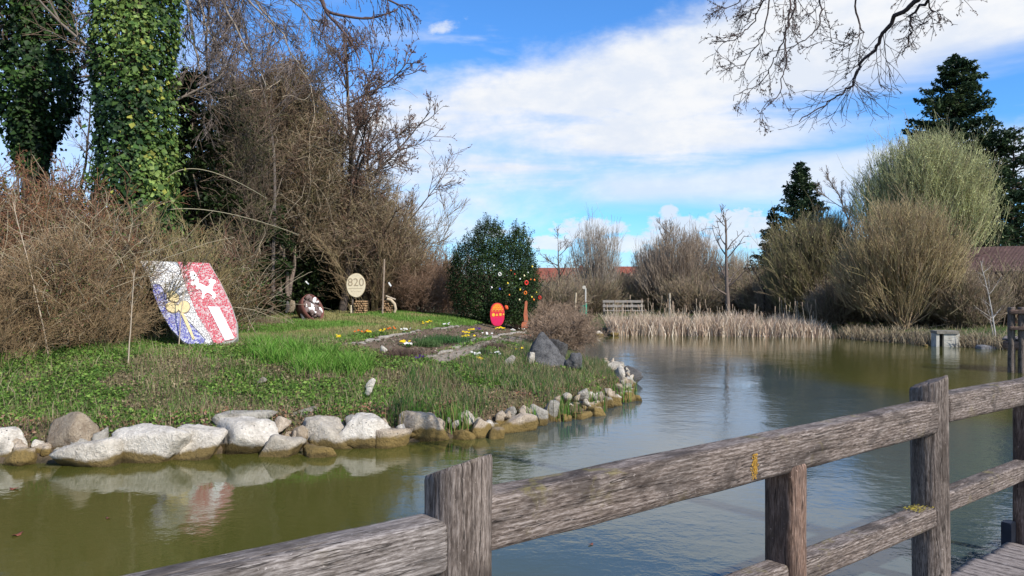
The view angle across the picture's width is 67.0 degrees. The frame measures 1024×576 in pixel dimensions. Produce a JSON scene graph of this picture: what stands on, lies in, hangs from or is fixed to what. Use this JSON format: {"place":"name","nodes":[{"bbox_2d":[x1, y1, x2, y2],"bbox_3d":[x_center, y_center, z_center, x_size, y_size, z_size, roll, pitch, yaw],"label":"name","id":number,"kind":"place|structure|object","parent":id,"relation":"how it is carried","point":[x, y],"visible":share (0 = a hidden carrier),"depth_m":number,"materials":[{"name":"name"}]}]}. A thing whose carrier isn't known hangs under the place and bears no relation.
{"place":"outdoors","nodes":[
{"label":"outdoors","id":0,"kind":"place"},
{"bbox_2d":[0,296,1017,462],"bbox_3d":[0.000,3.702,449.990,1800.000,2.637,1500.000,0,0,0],"label":"ground","id":1,"kind":"structure","parent":0,"point":[372,344],"depth_m":13.30,"materials":[{"name":"green plant"}]},
{"bbox_2d":[0,272,99,366],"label":"brown brush","id":2,"kind":"object","parent":1,"relation":"on","point":[6,336],"visible":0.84,"depth_m":13.70,"materials":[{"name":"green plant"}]},
{"bbox_2d":[0,0,104,238],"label":"ivy covered tree","id":3,"kind":"object","parent":1,"relation":"on","point":[32,127],"visible":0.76,"depth_m":21.02,"materials":[{"name":"green plant"}]},
{"bbox_2d":[0,197,152,338],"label":"brown brush","id":4,"kind":"object","parent":1,"relation":"on","point":[40,255],"visible":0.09,"depth_m":15.54,"materials":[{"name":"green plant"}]},
{"bbox_2d":[0,211,155,351],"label":"bramble tangle","id":5,"kind":"object","parent":1,"relation":"on","point":[72,272],"visible":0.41,"depth_m":14.64,"materials":[{"name":"brown plant"}]},
{"bbox_2d":[49,91,108,209],"bbox_3d":[-16.980,-3.809,29.980,3.586,9.892,4.647,0,0,-32],"label":"bare tree","id":6,"kind":"object","parent":1,"relation":"on","point":[86,144],"visible":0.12,"depth_m":29.67,"materials":[{"name":"brown plant"}]},
{"bbox_2d":[0,161,165,328],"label":"brown brush","id":7,"kind":"object","parent":1,"relation":"on","point":[41,205],"visible":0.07,"depth_m":15.96,"materials":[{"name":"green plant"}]},
{"bbox_2d":[1,225,165,342],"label":"brown brush","id":8,"kind":"object","parent":1,"relation":"on","point":[116,276],"visible":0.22,"depth_m":15.09,"materials":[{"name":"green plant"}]},
{"bbox_2d":[0,152,167,324],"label":"brown brush","id":9,"kind":"object","parent":1,"relation":"on","point":[78,205],"visible":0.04,"depth_m":16.99,"materials":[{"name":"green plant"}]},
{"bbox_2d":[0,208,182,354],"bbox_3d":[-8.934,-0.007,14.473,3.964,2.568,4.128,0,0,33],"label":"brown brush","id":10,"kind":"object","parent":1,"relation":"on","point":[68,249],"visible":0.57,"depth_m":14.31,"materials":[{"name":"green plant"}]},
{"bbox_2d":[0,154,182,297],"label":"bramble tangle","id":11,"kind":"object","parent":1,"relation":"on","point":[16,205],"visible":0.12,"depth_m":16.43,"materials":[{"name":"brown plant"}]},
{"bbox_2d":[0,143,193,278],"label":"brown brush","id":12,"kind":"object","parent":1,"relation":"on","point":[13,166],"visible":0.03,"depth_m":17.30,"materials":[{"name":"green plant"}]},
{"bbox_2d":[33,279,176,347],"bbox_3d":[-7.907,0.415,14.971,2.477,1.605,2.580,0,0,41],"label":"brown brush","id":13,"kind":"object","parent":1,"relation":"on","point":[106,331],"visible":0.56,"depth_m":14.89,"materials":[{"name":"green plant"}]},
{"bbox_2d":[1,168,221,285],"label":"brown brush","id":14,"kind":"object","parent":1,"relation":"on","point":[30,199],"visible":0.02,"depth_m":17.00,"materials":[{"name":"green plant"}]},
{"bbox_2d":[22,0,253,334],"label":"ivy covered tree","id":15,"kind":"object","parent":1,"relation":"on","point":[130,112],"visible":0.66,"depth_m":18.10,"materials":[{"name":"green plant"}]},
{"bbox_2d":[0,176,277,342],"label":"bramble tangle","id":16,"kind":"object","parent":1,"relation":"on","point":[127,248],"visible":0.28,"depth_m":15.90,"materials":[{"name":"brown plant"}]},
{"bbox_2d":[49,201,239,339],"bbox_3d":[-8.182,-0.033,16.961,4.596,3.845,4.212,0,0,0],"label":"bramble tangle","id":17,"kind":"object","parent":1,"relation":"on","point":[181,259],"visible":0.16,"depth_m":16.96,"materials":[{"name":"brown plant"}]},
{"bbox_2d":[74,197,259,340],"bbox_3d":[-7.290,-0.402,16.761,3.826,3.248,3.548,0,0,0],"label":"brown brush","id":18,"kind":"object","parent":1,"relation":"on","point":[187,255],"visible":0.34,"depth_m":16.52,"materials":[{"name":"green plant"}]},
{"bbox_2d":[140,261,238,344],"bbox_3d":[-6.654,0.411,16.008,2.365,1.976,1.100,0,0,34],"label":"mosaic shield","id":19,"kind":"object","parent":1,"relation":"on","point":[208,315],"visible":0.86,"depth_m":15.81,"materials":[{"name":"tile"}]},
{"bbox_2d":[149,65,265,321],"bbox_3d":[-9.438,-2.043,22.929,4.367,8.983,4.103,0,0,0],"label":"evergreen tree","id":20,"kind":"object","parent":1,"relation":"on","point":[186,133],"visible":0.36,"depth_m":22.32,"materials":[{"name":"green plant"}]},
{"bbox_2d":[178,68,302,283],"bbox_3d":[-8.311,-2.797,22.986,3.706,7.699,3.494,0,0,-36],"label":"vine thicket","id":21,"kind":"object","parent":20,"relation":"attached to","point":[241,157],"visible":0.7,"depth_m":22.77,"materials":[{"name":"brown plant"}]},
{"bbox_2d":[159,0,272,234],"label":"bare tree","id":22,"kind":"object","parent":1,"relation":"on","point":[226,23],"visible":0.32,"depth_m":22.78,"materials":[{"name":"brown plant"}]},
{"bbox_2d":[106,213,327,332],"bbox_3d":[-7.237,-0.224,18.890,4.523,3.408,5.373,0,0,38],"label":"bramble tangle","id":23,"kind":"object","parent":1,"relation":"on","point":[248,282],"visible":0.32,"depth_m":19.02,"materials":[{"name":"brown plant"}]},
{"bbox_2d":[219,272,267,330],"bbox_3d":[-7.283,0.284,19.745,1.952,1.786,2.104,0,0,-25],"label":"brown brush","id":24,"kind":"object","parent":1,"relation":"on","point":[247,307],"visible":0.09,"depth_m":19.50,"materials":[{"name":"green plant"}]},
{"bbox_2d":[3,309,491,364],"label":"lawn grass","id":25,"kind":"structure","parent":1,"relation":"on","point":[347,321],"depth_m":21.89,"materials":[{"name":"green plant"}]},
{"bbox_2d":[201,84,297,315],"bbox_3d":[-9.431,-2.305,26.935,4.360,9.612,4.116,0,0,0],"label":"evergreen tree","id":26,"kind":"object","parent":1,"relation":"on","point":[286,262],"visible":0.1,"depth_m":26.70,"materials":[{"name":"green plant"}]},
{"bbox_2d":[152,0,349,147],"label":"bare tree","id":27,"kind":"object","parent":1,"relation":"on","point":[224,7],"visible":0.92,"depth_m":20.28,"materials":[{"name":"brown plant"}]},
{"bbox_2d":[186,53,317,246],"bbox_3d":[-9.703,-3.520,27.461,5.243,9.235,5.604,0,0,-36],"label":"vine tangled tree","id":28,"kind":"object","parent":1,"relation":"on","point":[290,169],"visible":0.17,"depth_m":26.84,"materials":[{"name":"brown plant"}]},
{"bbox_2d":[174,0,378,315],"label":"bare tree","id":29,"kind":"object","parent":1,"relation":"on","point":[310,80],"visible":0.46,"depth_m":26.85,"materials":[{"name":"brown plant"}]},
{"bbox_2d":[147,0,420,106],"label":"overhanging tree","id":30,"kind":"object","parent":1,"relation":"on","point":[329,12],"visible":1,"depth_m":17.00,"materials":[{"name":"brown plant"}]},
{"bbox_2d":[266,222,337,309],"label":"evergreen bush","id":31,"kind":"object","parent":1,"relation":"on","point":[305,286],"visible":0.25,"depth_m":30.38,"materials":[{"name":"green plant"}]},
{"bbox_2d":[175,39,429,311],"bbox_3d":[-8.062,-4.105,28.195,10.448,10.475,8.527,0,0,0],"label":"vine tangled tree","id":32,"kind":"object","parent":1,"relation":"on","point":[311,145],"visible":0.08,"depth_m":28.73,"materials":[{"name":"brown plant"}]},
{"bbox_2d":[238,41,359,312],"bbox_3d":[-8.459,-3.984,28.378,5.844,10.140,5.090,0,0,0],"label":"vine thicket","id":33,"kind":"object","parent":32,"relation":"attached to","point":[325,164],"visible":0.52,"depth_m":27.89,"materials":[{"name":"brown plant"}]},
{"bbox_2d":[0,327,618,443],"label":"slope plants","id":34,"kind":"object","parent":1,"relation":"on","point":[63,368],"visible":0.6,"depth_m":12.90,"materials":[{"name":"green plant"}]},
{"bbox_2d":[0,356,619,445],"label":"leaf litter","id":35,"kind":"object","parent":1,"relation":"on","point":[284,415],"visible":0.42,"depth_m":11.57,"materials":[{"name":"brown plant"}]},
{"bbox_2d":[296,294,323,319],"bbox_3d":[-6.418,0.648,24.570,0.710,0.914,0.931,0,0,30],"label":"rusty tub","id":36,"kind":"object","parent":1,"relation":"on","point":[306,311],"visible":0.94,"depth_m":24.39,"materials":[{"name":"metal"}]},
{"bbox_2d":[240,331,381,378],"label":"lush grass","id":37,"kind":"structure","parent":1,"relation":"on","point":[326,357],"depth_m":14.07,"materials":[{"name":"green plant"}]},
{"bbox_2d":[0,358,641,466],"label":"stone bank","id":38,"kind":"structure","parent":1,"relation":"on","point":[232,432],"depth_m":10.62,"materials":[{"name":"stone"}]},
{"bbox_2d":[304,238,362,310],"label":"evergreen bush","id":39,"kind":"object","parent":1,"relation":"on","point":[332,306],"visible":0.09,"depth_m":31.38,"materials":[{"name":"green plant"}]},
{"bbox_2d":[346,273,365,312],"bbox_3d":[-5.590,0.286,27.736,0.698,1.642,0.137,0,0,0],"label":"round sign","id":40,"kind":"object","parent":1,"relation":"on","point":[355,284],"visible":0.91,"depth_m":27.68,"materials":[{"name":"beige wood"}]},
{"bbox_2d":[298,150,440,311],"bbox_3d":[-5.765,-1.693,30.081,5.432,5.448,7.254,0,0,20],"label":"bare shrub","id":41,"kind":"object","parent":1,"relation":"on","point":[337,268],"visible":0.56,"depth_m":29.55,"materials":[{"name":"brown plant"}]},
{"bbox_2d":[284,18,457,311],"bbox_3d":[-6.623,-4.473,30.028,8.473,11.252,5.646,0,0,41],"label":"bare tree","id":42,"kind":"object","parent":1,"relation":"on","point":[356,123],"visible":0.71,"depth_m":29.11,"materials":[{"name":"brown plant"}]},
{"bbox_2d":[292,170,456,309],"bbox_3d":[-6.661,-2.228,33.021,8.705,6.538,6.519,0,0,-16],"label":"bare shrub","id":43,"kind":"object","parent":1,"relation":"on","point":[448,229],"visible":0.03,"depth_m":32.55,"materials":[{"name":"brown plant"}]},
{"bbox_2d":[331,84,471,310],"bbox_3d":[-5.755,-3.173,30.649,7.593,8.616,5.114,0,0,40],"label":"bare tree","id":44,"kind":"object","parent":1,"relation":"on","point":[405,151],"visible":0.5,"depth_m":30.00,"materials":[{"name":"brown plant"}]},
{"bbox_2d":[343,248,459,313],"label":"bare shrub","id":45,"kind":"object","parent":1,"relation":"on","point":[396,281],"visible":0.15,"depth_m":30.51,"materials":[{"name":"brown plant"}]},
{"bbox_2d":[368,345,440,358],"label":"plant","id":46,"kind":"object","parent":1,"relation":"on","point":[405,351],"visible":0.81,"depth_m":15.13,"materials":[{"name":"green plant"}]},
{"bbox_2d":[366,252,462,314],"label":"bare shrub","id":47,"kind":"object","parent":1,"relation":"on","point":[412,283],"visible":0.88,"depth_m":29.93,"materials":[{"name":"brown plant"}]},
{"bbox_2d":[361,180,469,257],"bbox_3d":[-6.535,-2.063,35.544,6.247,6.266,8.342,0,0,-41],"label":"bare shrub","id":48,"kind":"object","parent":1,"relation":"on","point":[447,215],"visible":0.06,"depth_m":34.64,"materials":[{"name":"brown plant"}]},
{"bbox_2d":[396,218,455,309],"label":"bare shrub","id":49,"kind":"object","parent":1,"relation":"on","point":[430,259],"visible":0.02,"depth_m":32.93,"materials":[{"name":"brown plant"}]},
{"bbox_2d":[374,229,491,312],"bbox_3d":[-3.377,-0.427,32.496,5.306,4.293,6.228,0,0,0],"label":"bare shrub","id":50,"kind":"object","parent":1,"relation":"on","point":[442,265],"visible":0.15,"depth_m":32.59,"materials":[{"name":"brown plant"}]},
{"bbox_2d":[342,325,526,357],"bbox_3d":[-1.208,1.396,22.816,2.167,0.605,15.041,0,0,10],"label":"bed edging","id":51,"kind":"object","parent":1,"relation":"on","point":[418,330],"visible":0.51,"depth_m":18.33,"materials":[{"name":"stone"}]},
{"bbox_2d":[352,323,531,360],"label":"bed litter","id":52,"kind":"object","parent":1,"relation":"on","point":[447,334],"visible":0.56,"depth_m":20.15,"materials":[{"name":"brown plant"}]},
{"bbox_2d":[407,333,481,343],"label":"plant","id":53,"kind":"object","parent":1,"relation":"on","point":[450,339],"visible":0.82,"depth_m":17.34,"materials":[{"name":"green plant"}]},
{"bbox_2d":[435,400,476,433],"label":"iris clump","id":54,"kind":"object","parent":1,"relation":"on","point":[456,415],"visible":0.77,"depth_m":11.96,"materials":[{"name":"green plant"}]},
{"bbox_2d":[417,237,512,315],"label":"bare shrub","id":55,"kind":"object","parent":1,"relation":"on","point":[438,249],"visible":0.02,"depth_m":34.52,"materials":[{"name":"brown plant"}]},
{"bbox_2d":[490,303,503,328],"bbox_3d":[-0.519,1.090,27.292,0.507,1.128,0.072,0,0,0],"label":"egg board","id":56,"kind":"object","parent":1,"relation":"on","point":[497,314],"visible":1,"depth_m":27.26,"materials":[{"name":"pink paint"}]},
{"bbox_2d":[445,212,551,324],"bbox_3d":[-0.519,-0.717,29.405,4.052,4.386,2.853,0,0,0],"label":"evergreen bush","id":57,"kind":"object","parent":1,"relation":"on","point":[487,251],"visible":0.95,"depth_m":28.88,"materials":[{"name":"green plant"}]},
{"bbox_2d":[386,339,616,426],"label":"iris leaves","id":58,"kind":"object","parent":1,"relation":"on","point":[587,362],"visible":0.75,"depth_m":14.38,"materials":[{"name":"green plant"}]},
{"bbox_2d":[502,298,568,330],"bbox_3d":[1.091,1.251,31.056,3.363,1.950,3.140,0,0,41],"label":"thorn brush","id":59,"kind":"object","parent":1,"relation":"on","point":[548,305],"visible":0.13,"depth_m":30.50,"materials":[{"name":"brown plant"}]},
{"bbox_2d":[526,332,565,368],"bbox_3d":[0.707,1.360,16.898,1.074,0.810,0.822,0,0,0],"label":"boulder","id":60,"kind":"object","parent":1,"relation":"on","point":[543,347],"visible":0.8,"depth_m":16.69,"materials":[{"name":"grey stone"}]},
{"bbox_2d":[511,303,594,352],"bbox_3d":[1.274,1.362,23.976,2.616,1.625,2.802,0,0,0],"label":"thorn brush","id":61,"kind":"object","parent":1,"relation":"on","point":[557,329],"visible":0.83,"depth_m":23.66,"materials":[{"name":"brown plant"}]},
{"bbox_2d":[518,263,599,312],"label":"bare bush","id":62,"kind":"object","parent":1,"relation":"on","point":[566,292],"visible":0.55,"depth_m":51.37,"materials":[{"name":"brown plant"}]},
{"bbox_2d":[538,224,582,283],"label":"bare tree","id":63,"kind":"object","parent":1,"relation":"on","point":[558,259],"visible":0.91,"depth_m":57.60,"materials":[{"name":"brown plant"}]},
{"bbox_2d":[538,296,601,336],"bbox_3d":[2.444,1.495,38.054,3.923,2.275,3.663,0,0,-16],"label":"thorn brush","id":64,"kind":"object","parent":1,"relation":"on","point":[576,310],"visible":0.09,"depth_m":37.90,"materials":[{"name":"brown plant"}]},
{"bbox_2d":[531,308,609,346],"bbox_3d":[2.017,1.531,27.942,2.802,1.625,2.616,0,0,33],"label":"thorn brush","id":65,"kind":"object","parent":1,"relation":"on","point":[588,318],"visible":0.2,"depth_m":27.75,"materials":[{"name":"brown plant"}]},
{"bbox_2d":[564,352,582,369],"bbox_3d":[1.307,1.583,16.696,0.430,0.397,0.293,0,0,19],"label":"boulder","id":66,"kind":"object","parent":1,"relation":"on","point":[574,359],"visible":0.88,"depth_m":16.59,"materials":[{"name":"grey stone"}]},
{"bbox_2d":[563,204,624,294],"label":"bare tree","id":67,"kind":"object","parent":1,"relation":"on","point":[599,264],"visible":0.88,"depth_m":59.65,"materials":[{"name":"grey plant"}]},
{"bbox_2d":[558,264,631,314],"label":"bare bush","id":68,"kind":"object","parent":1,"relation":"on","point":[600,288],"visible":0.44,"depth_m":55.19,"materials":[{"name":"brown plant"}]},
{"bbox_2d":[603,300,643,315],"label":"bench","id":69,"kind":"object","parent":1,"relation":"on","point":[622,302],"visible":0.68,"depth_m":50.97,"materials":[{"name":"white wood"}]},
{"bbox_2d":[620,260,665,311],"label":"bare bush","id":70,"kind":"object","parent":1,"relation":"on","point":[634,293],"visible":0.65,"depth_m":60.76,"materials":[{"name":"brown plant"}]},
{"bbox_2d":[630,239,659,308],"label":"bare bush","id":71,"kind":"object","parent":1,"relation":"on","point":[641,259],"visible":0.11,"depth_m":69.42,"materials":[{"name":"brown plant"}]},
{"bbox_2d":[624,216,711,312],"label":"bare bush","id":72,"kind":"object","parent":1,"relation":"on","point":[679,261],"visible":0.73,"depth_m":59.31,"materials":[{"name":"brown plant"}]},
{"bbox_2d":[648,262,735,313],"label":"bare bush","id":73,"kind":"object","parent":1,"relation":"on","point":[686,293],"visible":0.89,"depth_m":55.53,"materials":[{"name":"brown plant"}]},
{"bbox_2d":[670,224,734,309],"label":"bare bush","id":74,"kind":"object","parent":1,"relation":"on","point":[708,248],"visible":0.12,"depth_m":65.45,"materials":[{"name":"brown plant"}]},
{"bbox_2d":[689,256,751,312],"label":"bare bush","id":75,"kind":"object","parent":1,"relation":"on","point":[717,277],"visible":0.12,"depth_m":58.88,"materials":[{"name":"brown plant"}]},
{"bbox_2d":[703,204,750,316],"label":"dead tree","id":76,"kind":"object","parent":1,"relation":"on","point":[727,286],"visible":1,"depth_m":43.03,"materials":[{"name":"brown plant"}]},
{"bbox_2d":[722,245,752,278],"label":"bare bush","id":77,"kind":"object","parent":1,"relation":"on","point":[735,263],"visible":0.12,"depth_m":73.79,"materials":[{"name":"beige plant"}]},
{"bbox_2d":[714,252,761,313],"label":"bare bush","id":78,"kind":"object","parent":1,"relation":"on","point":[730,275],"visible":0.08,"depth_m":57.41,"materials":[{"name":"brown plant"}]},
{"bbox_2d":[716,247,785,314],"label":"bare bush","id":79,"kind":"object","parent":1,"relation":"on","point":[744,297],"visible":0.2,"depth_m":53.20,"materials":[{"name":"brown plant"}]},
{"bbox_2d":[743,205,784,272],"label":"spruce tree","id":80,"kind":"object","parent":1,"relation":"on","point":[772,215],"visible":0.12,"depth_m":59.83,"materials":[{"name":"green plant"}]},
{"bbox_2d":[737,270,804,317],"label":"bare bush","id":81,"kind":"object","parent":1,"relation":"on","point":[770,305],"visible":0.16,"depth_m":50.31,"materials":[{"name":"brown plant"}]},
{"bbox_2d":[758,160,829,270],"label":"spruce tree","id":82,"kind":"object","parent":1,"relation":"on","point":[800,178],"visible":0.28,"depth_m":57.68,"materials":[{"name":"green plant"}]},
{"bbox_2d":[570,308,1017,343],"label":"bank grass","id":83,"kind":"structure","parent":1,"relation":"on","point":[701,314],"depth_m":40.61,"materials":[{"name":"plant"}]},
{"bbox_2d":[752,191,857,319],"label":"olive willow","id":84,"kind":"object","parent":1,"relation":"on","point":[804,252],"visible":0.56,"depth_m":44.17,"materials":[{"name":"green plant"}]},
{"bbox_2d":[812,165,862,239],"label":"bare tree","id":85,"kind":"object","parent":1,"relation":"on","point":[837,192],"visible":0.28,"depth_m":50.05,"materials":[{"name":"brown plant"}]},
{"bbox_2d":[799,273,878,325],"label":"bare bush","id":86,"kind":"object","parent":1,"relation":"on","point":[825,308],"visible":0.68,"depth_m":40.31,"materials":[{"name":"brown plant"}]},
{"bbox_2d":[700,0,986,135],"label":"overhanging tree","id":87,"kind":"object","parent":1,"relation":"on","point":[911,4],"visible":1,"depth_m":7.29,"materials":[{"name":"brown plant"}]},
{"bbox_2d":[820,170,982,329],"bbox_3d":[18.564,-1.715,37.334,7.316,8.030,5.957,0,0,-25],"label":"pollard willow","id":88,"kind":"object","parent":1,"relation":"on","point":[879,268],"visible":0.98,"depth_m":36.30,"materials":[{"name":"brown plant"}]},
{"bbox_2d":[837,109,1010,256],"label":"green willow","id":89,"kind":"object","parent":1,"relation":"on","point":[956,180],"visible":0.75,"depth_m":41.93,"materials":[{"name":"green plant"}]},
{"bbox_2d":[831,323,1017,349],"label":"reeds","id":90,"kind":"object","parent":1,"relation":"on","point":[872,335],"visible":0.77,"depth_m":33.11,"materials":[{"name":"brown plant"}]},
{"bbox_2d":[930,330,959,346],"bbox_3d":[17.530,2.084,31.289,0.890,0.730,0.620,0,0,7],"label":"concrete outlet","id":91,"kind":"object","parent":1,"relation":"on","point":[941,338],"visible":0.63,"depth_m":31.05,"materials":[{"name":"grey concrete"}]},
{"bbox_2d":[895,263,1021,326],"bbox_3d":[21.131,0.305,38.095,6.450,4.749,4.774,0,0,20],"label":"bare bush","id":92,"kind":"object","parent":1,"relation":"on","point":[934,320],"visible":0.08,"depth_m":37.42,"materials":[{"name":"brown plant"}]},
{"bbox_2d":[899,53,1023,248],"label":"spruce tree","id":93,"kind":"object","parent":1,"relation":"on","point":[956,105],"visible":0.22,"depth_m":51.26,"materials":[{"name":"green plant"}]},
{"bbox_2d":[922,250,1022,327],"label":"bare bush","id":94,"kind":"object","parent":1,"relation":"on","point":[958,308],"visible":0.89,"depth_m":35.85,"materials":[{"name":"brown plant"}]},
{"bbox_2d":[944,246,1023,322],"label":"house","id":95,"kind":"structure","parent":1,"relation":"on","point":[1013,251],"depth_m":42.59,"materials":[{"name":"red brick"}]},
{"bbox_2d":[967,261,1009,335],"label":"young birch","id":96,"kind":"object","parent":1,"relation":"on","point":[992,317],"visible":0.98,"depth_m":31.04,"materials":[{"name":"grey plant"}]},
{"bbox_2d":[959,172,1023,246],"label":"spruce tree","id":97,"kind":"object","parent":1,"relation":"on","point":[1001,241],"visible":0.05,"depth_m":47.26,"materials":[{"name":"green plant"}]},
{"bbox_2d":[963,245,1023,324],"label":"bare bush","id":98,"kind":"object","parent":1,"relation":"on","point":[1018,282],"visible":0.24,"depth_m":38.78,"materials":[{"name":"brown plant"}]},
{"bbox_2d":[983,127,1023,246],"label":"spruce tree","id":99,"kind":"object","parent":1,"relation":"on","point":[1015,162],"visible":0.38,"depth_m":49.44,"materials":[{"name":"green plant"}]},
{"bbox_2d":[0,334,1023,575],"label":"pond water","id":100,"kind":"structure","parent":0,"point":[694,390],"depth_m":9.07,"materials":[{"name":"green liquid"}]},
{"bbox_2d":[599,295,836,338],"bbox_3d":[10.072,1.400,39.412,11.559,2.044,4.604,0,0,12],"label":"reed","id":101,"kind":"object","parent":100,"relation":"on","point":[751,326],"depth_m":38.72,"materials":[{"name":"beige plant"}]},
{"bbox_2d":[951,519,1023,575],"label":"boardwalk","id":102,"kind":"structure","parent":100,"relation":"in","point":[1006,558],"depth_m":3.83,"materials":[{"name":"grey wood"}]},
{"bbox_2d":[122,375,1023,575],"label":"wooden railing","id":103,"kind":"object","parent":102,"relation":"attached to","point":[469,520],"visible":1,"depth_m":2.39,"materials":[{"name":"brown wood"}]},
{"bbox_2d":[1002,307,1023,372],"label":"footbridge","id":104,"kind":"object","parent":100,"relation":"in","point":[1012,342],"visible":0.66,"depth_m":21.21,"materials":[{"name":"brown wood"}]},
{"bbox_2d":[0,0,1023,289],"label":"sky","id":105,"kind":"structure","parent":0,"point":[562,107],"materials":[{"name":"blue"}]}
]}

